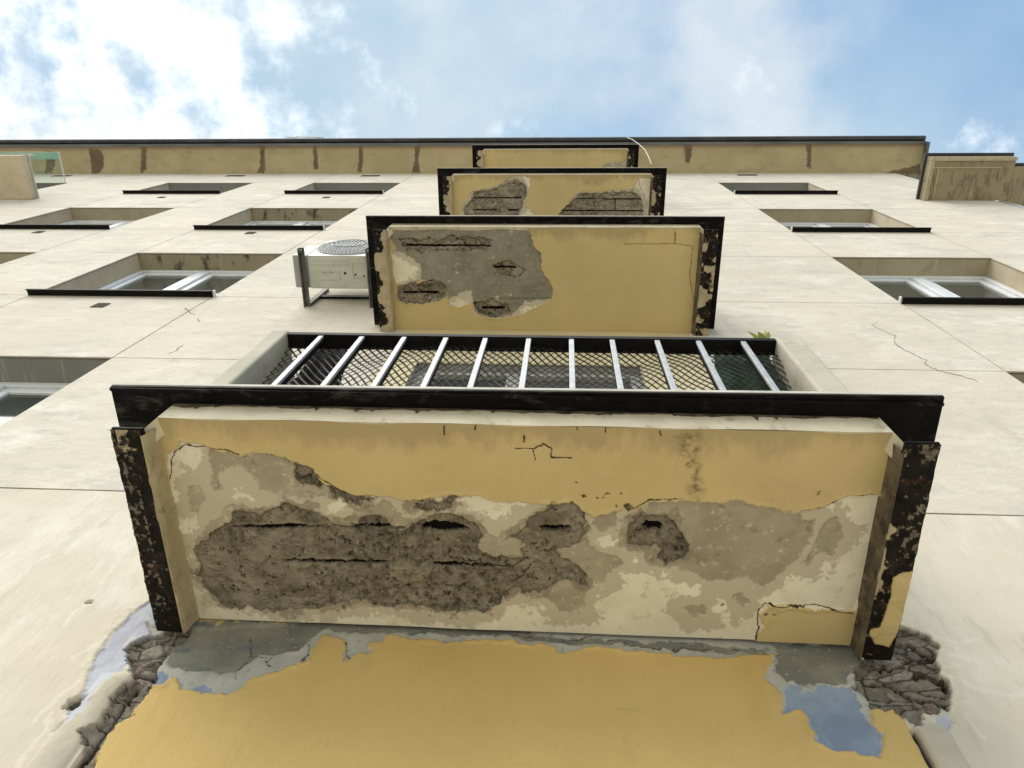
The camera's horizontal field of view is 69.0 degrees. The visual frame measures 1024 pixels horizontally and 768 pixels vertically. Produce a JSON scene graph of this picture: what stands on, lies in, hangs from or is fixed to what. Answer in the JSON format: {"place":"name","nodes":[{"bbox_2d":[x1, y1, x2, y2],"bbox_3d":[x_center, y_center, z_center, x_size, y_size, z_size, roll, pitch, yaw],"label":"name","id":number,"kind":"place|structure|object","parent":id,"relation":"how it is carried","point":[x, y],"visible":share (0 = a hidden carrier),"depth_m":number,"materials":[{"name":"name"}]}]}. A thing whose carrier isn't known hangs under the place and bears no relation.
{"place":"outdoors","nodes":[
{"label":"outdoors","id":0,"kind":"place"},
{"bbox_2d":[291,349,345,385],"bbox_3d":[-0.634,0.044,2.428,0.207,0.631,0.134,1,-68,4],"label":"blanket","id":1,"kind":"object","parent":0,"point":[318,367],"visible":0.2,"depth_m":2.55,"materials":[{"name":"fabric"}]},
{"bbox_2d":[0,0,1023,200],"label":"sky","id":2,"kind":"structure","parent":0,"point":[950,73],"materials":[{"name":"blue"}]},
{"label":"pavement","id":3,"kind":"structure","parent":0,"visible":0},
{"bbox_2d":[0,136,1023,767],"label":"apartment building","id":4,"kind":"structure","parent":3,"relation":"on","point":[530,480],"depth_m":2.20,"materials":[{"name":"paint"}]},
{"bbox_2d":[0,253,33,263],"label":"window","id":5,"kind":"structure","parent":4,"relation":"in","point":[4,257],"depth_m":7.35,"materials":[{"name":"paint"}]},
{"bbox_2d":[36,184,60,188],"bbox_3d":[-8.563,-3.021,12.087,2.205,1.406,0.422,1,-68,4],"label":"window","id":6,"kind":"structure","parent":4,"relation":"in","point":[39,186],"depth_m":12.62,"materials":[{"name":"grey paint"}]},
{"bbox_2d":[0,358,109,425],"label":"window","id":7,"kind":"structure","parent":4,"relation":"in","point":[24,382],"depth_m":4.49,"materials":[{"name":"grey glass"}]},
{"bbox_2d":[0,208,170,228],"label":"window","id":8,"kind":"structure","parent":4,"relation":"in","point":[70,218],"depth_m":9.94,"materials":[{"name":"paint"}]},
{"bbox_2d":[25,254,280,297],"bbox_3d":[-2.970,-0.826,6.530,1.576,1.640,0.422,1,-68,4],"label":"window","id":9,"kind":"structure","parent":4,"relation":"in","point":[141,275],"depth_m":7.02,"materials":[{"name":"paint"}]},
{"bbox_2d":[122,184,247,193],"bbox_3d":[-5.068,-2.961,11.859,1.590,1.406,0.422,1,-68,4],"label":"window","id":10,"kind":"structure","parent":4,"relation":"in","point":[167,188],"depth_m":12.40,"materials":[{"name":"grey paint"}]},
{"bbox_2d":[193,209,356,229],"bbox_3d":[-2.783,-1.874,9.118,1.576,1.648,0.422,1,-68,4],"label":"window","id":11,"kind":"structure","parent":4,"relation":"in","point":[251,219],"depth_m":9.79,"materials":[{"name":"paint"}]},
{"bbox_2d":[287,136,322,137],"bbox_3d":[-3.738,-4.467,13.480,0.658,0.153,0.030,1,-68,4],"label":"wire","id":12,"kind":"object","parent":4,"relation":"attached to","point":[305,137],"visible":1,"depth_m":13.44,"materials":[{"name":"grey metal"}]},
{"bbox_2d":[292,239,372,307],"bbox_3d":[-1.235,-0.861,5.581,0.640,0.598,0.430,1,-68,4],"label":"air conditioner","id":13,"kind":"object","parent":4,"relation":"attached to","point":[342,264],"visible":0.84,"depth_m":5.35,"materials":[{"name":"paint"}]},
{"bbox_2d":[284,184,397,193],"bbox_3d":[-2.596,-2.918,11.698,1.576,1.406,0.422,1,-68,4],"label":"window","id":14,"kind":"structure","parent":4,"relation":"in","point":[313,188],"depth_m":12.24,"materials":[{"name":"grey paint"}]},
{"bbox_2d":[406,364,644,388],"bbox_3d":[0.019,0.381,3.347,1.326,2.157,0.185,1,-68,4],"label":"balcony door","id":15,"kind":"structure","parent":4,"relation":"in","point":[418,367],"depth_m":4.26,"materials":[{"name":"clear glass"}]},
{"bbox_2d":[627,137,651,164],"bbox_3d":[1.964,-3.681,11.593,0.169,3.522,0.107,38,-70,-11],"label":"cable","id":16,"kind":"object","parent":4,"relation":"hanging from","point":[643,148],"visible":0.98,"depth_m":11.37,"materials":[{"name":"white plastic"}]},
{"bbox_2d":[714,355,786,390],"bbox_3d":[0.751,0.069,2.336,0.255,0.634,0.134,1,-68,4],"label":"cloth","id":17,"kind":"object","parent":4,"relation":"on","point":[746,376],"visible":0.1,"depth_m":2.48,"materials":[{"name":"black fabric"}]},
{"bbox_2d":[748,330,770,337],"bbox_3d":[0.867,-0.147,2.575,0.114,0.070,0.074,1,-68,4],"label":"weed","id":18,"kind":"object","parent":4,"relation":"on","point":[766,334],"visible":0.45,"depth_m":2.56,"materials":[{"name":"green plant"}]},
{"bbox_2d":[719,183,837,193],"bbox_3d":[3.945,-2.805,11.271,1.522,1.406,0.422,1,-68,4],"label":"window","id":19,"kind":"structure","parent":4,"relation":"in","point":[737,188],"depth_m":11.81,"materials":[{"name":"grey paint"}]},
{"bbox_2d":[760,210,931,232],"bbox_3d":[3.759,-1.761,8.691,1.522,1.648,0.422,1,-68,4],"label":"window","id":20,"kind":"structure","parent":4,"relation":"in","point":[794,220],"depth_m":9.35,"materials":[{"name":"paint"}]},
{"bbox_2d":[833,258,1023,304],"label":"window","id":21,"kind":"structure","parent":4,"relation":"in","point":[909,281],"depth_m":6.68,"materials":[{"name":"paint"}]},
{"bbox_2d":[1010,374,1023,383],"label":"window","id":22,"kind":"structure","parent":4,"relation":"in","point":[1020,377],"depth_m":4.12,"materials":[{"name":"paint"}]}
]}

